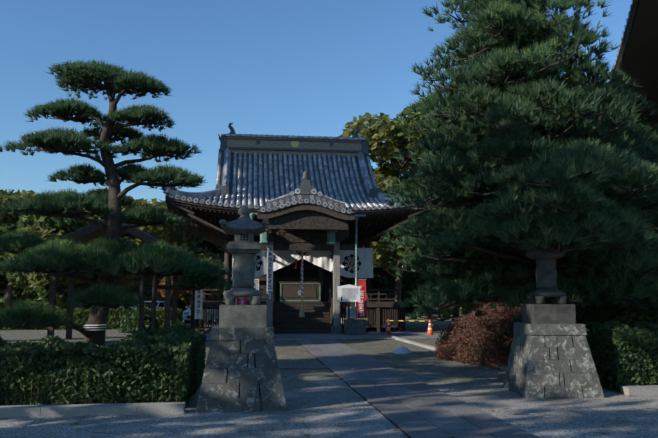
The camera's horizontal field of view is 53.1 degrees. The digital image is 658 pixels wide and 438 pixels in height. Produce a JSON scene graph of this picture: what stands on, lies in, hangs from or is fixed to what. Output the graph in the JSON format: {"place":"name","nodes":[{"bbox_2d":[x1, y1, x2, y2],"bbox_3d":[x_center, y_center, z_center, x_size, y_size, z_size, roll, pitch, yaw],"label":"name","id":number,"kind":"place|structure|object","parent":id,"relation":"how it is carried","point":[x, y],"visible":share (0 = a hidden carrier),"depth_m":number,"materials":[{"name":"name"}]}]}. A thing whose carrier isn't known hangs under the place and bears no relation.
{"place":"outdoors","nodes":[
{"label":"outdoors","id":0,"kind":"place"},
{"bbox_2d":[0,0,631,266],"label":"sky","id":1,"kind":"structure","parent":0,"point":[270,67],"materials":[{"name":"blue"}]},
{"bbox_2d":[0,313,657,437],"bbox_3d":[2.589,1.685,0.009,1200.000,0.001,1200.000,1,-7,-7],"label":"ground","id":2,"kind":"structure","parent":0,"point":[318,420],"depth_m":9.70,"materials":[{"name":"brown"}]},
{"bbox_2d":[0,189,42,307],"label":"tree","id":3,"kind":"object","parent":2,"relation":"on","point":[9,221],"visible":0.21,"depth_m":52.10,"materials":[{"name":"green plant"}]},
{"bbox_2d":[4,209,102,308],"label":"tree","id":4,"kind":"object","parent":2,"relation":"on","point":[49,228],"visible":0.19,"depth_m":44.17,"materials":[{"name":"green plant"}]},
{"bbox_2d":[0,275,120,309],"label":"bush","id":5,"kind":"object","parent":2,"relation":"on","point":[18,293],"visible":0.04,"depth_m":57.75,"materials":[{"name":"green plant"}]},
{"bbox_2d":[25,272,141,308],"bbox_3d":[-14.589,3.679,38.194,6.544,5.270,6.429,1,-7,-7],"label":"tree","id":6,"kind":"object","parent":2,"relation":"on","point":[40,283],"visible":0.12,"depth_m":37.13,"materials":[{"name":"green plant"}]},
{"bbox_2d":[0,306,182,329],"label":"hedge","id":7,"kind":"object","parent":2,"relation":"on","point":[114,318],"visible":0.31,"depth_m":34.37,"materials":[{"name":"green plant"}]},
{"bbox_2d":[0,334,195,407],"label":"hedge","id":8,"kind":"object","parent":2,"relation":"on","point":[51,370],"visible":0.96,"depth_m":9.81,"materials":[{"name":"green plant"}]},
{"bbox_2d":[47,220,177,338],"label":"pavilion","id":9,"kind":"structure","parent":2,"relation":"on","point":[87,233],"depth_m":24.89,"materials":[{"name":"brown wood"}]},
{"bbox_2d":[0,58,231,345],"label":"pine tree","id":10,"kind":"object","parent":2,"relation":"on","point":[111,256],"visible":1,"depth_m":14.30,"materials":[{"name":"green plant"}]},
{"bbox_2d":[118,307,160,332],"bbox_3d":[-9.125,4.874,31.672,2.041,1.323,2.055,1,-7,-7],"label":"shrub","id":11,"kind":"object","parent":2,"relation":"on","point":[129,321],"visible":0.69,"depth_m":31.05,"materials":[{"name":"green plant"}]},
{"bbox_2d":[130,301,171,309],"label":"white car","id":12,"kind":"object","parent":2,"relation":"on","point":[159,304],"depth_m":41.97,"materials":[{"name":"white paint"}]},
{"bbox_2d":[126,320,205,392],"bbox_3d":[-3.021,2.565,12.412,1.310,1.249,2.441,1,-7,-7],"label":"hedge","id":13,"kind":"object","parent":2,"relation":"on","point":[180,329],"visible":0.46,"depth_m":12.20,"materials":[{"name":"green plant"}]},
{"bbox_2d":[114,281,223,311],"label":"bush","id":14,"kind":"object","parent":2,"relation":"on","point":[181,304],"visible":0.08,"depth_m":62.04,"materials":[{"name":"green plant"}]},
{"bbox_2d":[121,198,223,300],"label":"tree","id":15,"kind":"object","parent":2,"relation":"on","point":[160,232],"visible":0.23,"depth_m":47.84,"materials":[{"name":"green plant"}]},
{"bbox_2d":[157,275,215,321],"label":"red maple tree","id":16,"kind":"object","parent":2,"relation":"on","point":[188,299],"visible":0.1,"depth_m":44.60,"materials":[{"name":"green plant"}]},
{"bbox_2d":[182,305,217,322],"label":"white car","id":17,"kind":"object","parent":2,"relation":"on","point":[186,315],"visible":0.31,"depth_m":42.03,"materials":[{"name":"white paint"}]},
{"bbox_2d":[199,241,224,265],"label":"tree","id":18,"kind":"object","parent":2,"relation":"on","point":[218,249],"depth_m":51.00,"materials":[{"name":"green plant"}]},
{"bbox_2d":[195,205,286,412],"bbox_3d":[-1.368,1.359,10.485,1.338,3.200,1.338,1,-7,-7],"label":"stone lantern","id":19,"kind":"object","parent":2,"relation":"on","point":[241,372],"visible":1,"depth_m":9.92,"materials":[{"name":"black stone"}]},
{"bbox_2d":[195,245,366,319],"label":"signs","id":20,"kind":"object","parent":2,"relation":"on","point":[348,293],"visible":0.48,"depth_m":29.21,"materials":[{"name":"white paint"}]},
{"bbox_2d":[162,122,430,334],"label":"temple hall","id":21,"kind":"structure","parent":2,"relation":"on","point":[321,193],"depth_m":31.44,"materials":[{"name":"tile"}]},
{"bbox_2d":[296,242,307,316],"bbox_3d":[-1.243,2.645,30.277,0.900,3.720,0.416,1,-7,-7],"label":"bell rope","id":22,"kind":"object","parent":21,"relation":"hanging from","point":[301,254],"visible":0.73,"depth_m":30.16,"materials":[{"name":"grey"}]},
{"bbox_2d":[232,245,372,277],"bbox_3d":[-1.208,2.022,31.478,6.950,1.560,0.154,1,-7,-7],"label":"curtain","id":23,"kind":"object","parent":21,"relation":"attached to","point":[321,259],"visible":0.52,"depth_m":31.65,"materials":[{"name":"white fabric"}]},
{"bbox_2d":[0,336,657,417],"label":"kerb stones","id":24,"kind":"object","parent":2,"relation":"on","point":[69,410],"visible":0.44,"depth_m":9.39,"materials":[{"name":"concrete"}]},
{"bbox_2d":[383,245,396,257],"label":"tree","id":25,"kind":"object","parent":2,"relation":"on","point":[388,249],"depth_m":77.67,"materials":[{"name":"green plant"}]},
{"bbox_2d":[338,104,450,301],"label":"tree","id":26,"kind":"object","parent":2,"relation":"on","point":[378,133],"visible":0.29,"depth_m":50.13,"materials":[{"name":"green plant"}]},
{"bbox_2d":[371,266,418,313],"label":"tree","id":27,"kind":"object","parent":2,"relation":"on","point":[382,278],"visible":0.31,"depth_m":69.20,"materials":[{"name":"green plant"}]},
{"bbox_2d":[393,346,411,353],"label":"dome","id":28,"kind":"structure","parent":2,"relation":"on","point":[401,350],"depth_m":19.72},
{"bbox_2d":[403,266,438,312],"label":"tree","id":29,"kind":"object","parent":2,"relation":"on","point":[418,280],"visible":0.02,"depth_m":70.10,"materials":[{"name":"green plant"}]},
{"bbox_2d":[393,120,501,316],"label":"tree","id":30,"kind":"object","parent":2,"relation":"on","point":[457,314],"depth_m":54.84,"materials":[{"name":"green plant"}]},
{"bbox_2d":[437,210,486,281],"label":"tree","id":31,"kind":"object","parent":2,"relation":"on","point":[461,271],"depth_m":40.61,"materials":[{"name":"green plant"}]},
{"bbox_2d":[451,302,485,314],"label":"bush","id":32,"kind":"object","parent":2,"relation":"on","point":[460,309],"visible":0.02,"depth_m":61.18,"materials":[{"name":"green plant"}]},
{"bbox_2d":[433,302,577,369],"bbox_3d":[5.083,3.008,17.968,4.281,1.671,6.290,1,-7,-7],"label":"azalea mound","id":33,"kind":"object","parent":2,"relation":"on","point":[482,341],"visible":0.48,"depth_m":16.71,"materials":[{"name":"brown plant"}]},
{"bbox_2d":[382,0,657,321],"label":"pine tree","id":34,"kind":"object","parent":2,"relation":"on","point":[523,105],"visible":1,"depth_m":13.19,"materials":[{"name":"green plant"}]},
{"bbox_2d":[503,216,603,397],"bbox_3d":[3.924,1.518,11.823,1.338,3.200,1.338,0,-7,-1],"label":"stone lantern","id":35,"kind":"object","parent":2,"relation":"on","point":[550,355],"visible":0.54,"depth_m":11.28,"materials":[{"name":"black stone"}]},
{"bbox_2d":[555,131,657,301],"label":"pine tree","id":36,"kind":"object","parent":2,"relation":"on","point":[651,205],"visible":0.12,"depth_m":14.95,"materials":[{"name":"green plant"}]},
{"bbox_2d":[585,321,657,391],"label":"hedge","id":37,"kind":"object","parent":2,"relation":"on","point":[622,354],"visible":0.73,"depth_m":11.90,"materials":[{"name":"green plant"}]},
{"bbox_2d":[597,115,657,246],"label":"dark tree","id":38,"kind":"object","parent":2,"relation":"on","point":[644,121],"depth_m":24.14,"materials":[{"name":"green plant"}]},
{"bbox_2d":[205,332,538,437],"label":"stone path","id":39,"kind":"structure","parent":0,"point":[429,416],"depth_m":11.19,"materials":[{"name":"grey stone"}]},
{"bbox_2d":[385,319,390,333],"bbox_3d":[2.679,4.861,29.691,0.380,0.700,0.380,3,-8,-26],"label":"traffic cone","id":40,"kind":"object","parent":39,"relation":"on","point":[388,329],"visible":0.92,"depth_m":29.61,"materials":[{"name":"orange plastic"}]},
{"bbox_2d":[427,320,432,334],"bbox_3d":[4.442,4.769,28.913,0.380,0.700,0.380,2,-7,-16],"label":"traffic cone","id":41,"kind":"object","parent":39,"relation":"on","point":[430,331],"visible":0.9,"depth_m":28.83,"materials":[{"name":"orange plastic"}]},
{"bbox_2d":[386,319,456,321],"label":"cone bars","id":42,"kind":"object","parent":41,"relation":"on","point":[415,321],"visible":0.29,"depth_m":33.15,"materials":[{"name":"yellow plastic"}]},
{"bbox_2d":[424,301,449,317],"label":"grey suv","id":43,"kind":"object","parent":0,"point":[432,312],"visible":0.21,"depth_m":53.85,"materials":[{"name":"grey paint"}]},
{"bbox_2d":[597,0,657,131],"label":"neighbour hall roof","id":44,"kind":"structure","parent":0,"point":[636,57],"depth_m":19.12,"materials":[{"name":"tile"}]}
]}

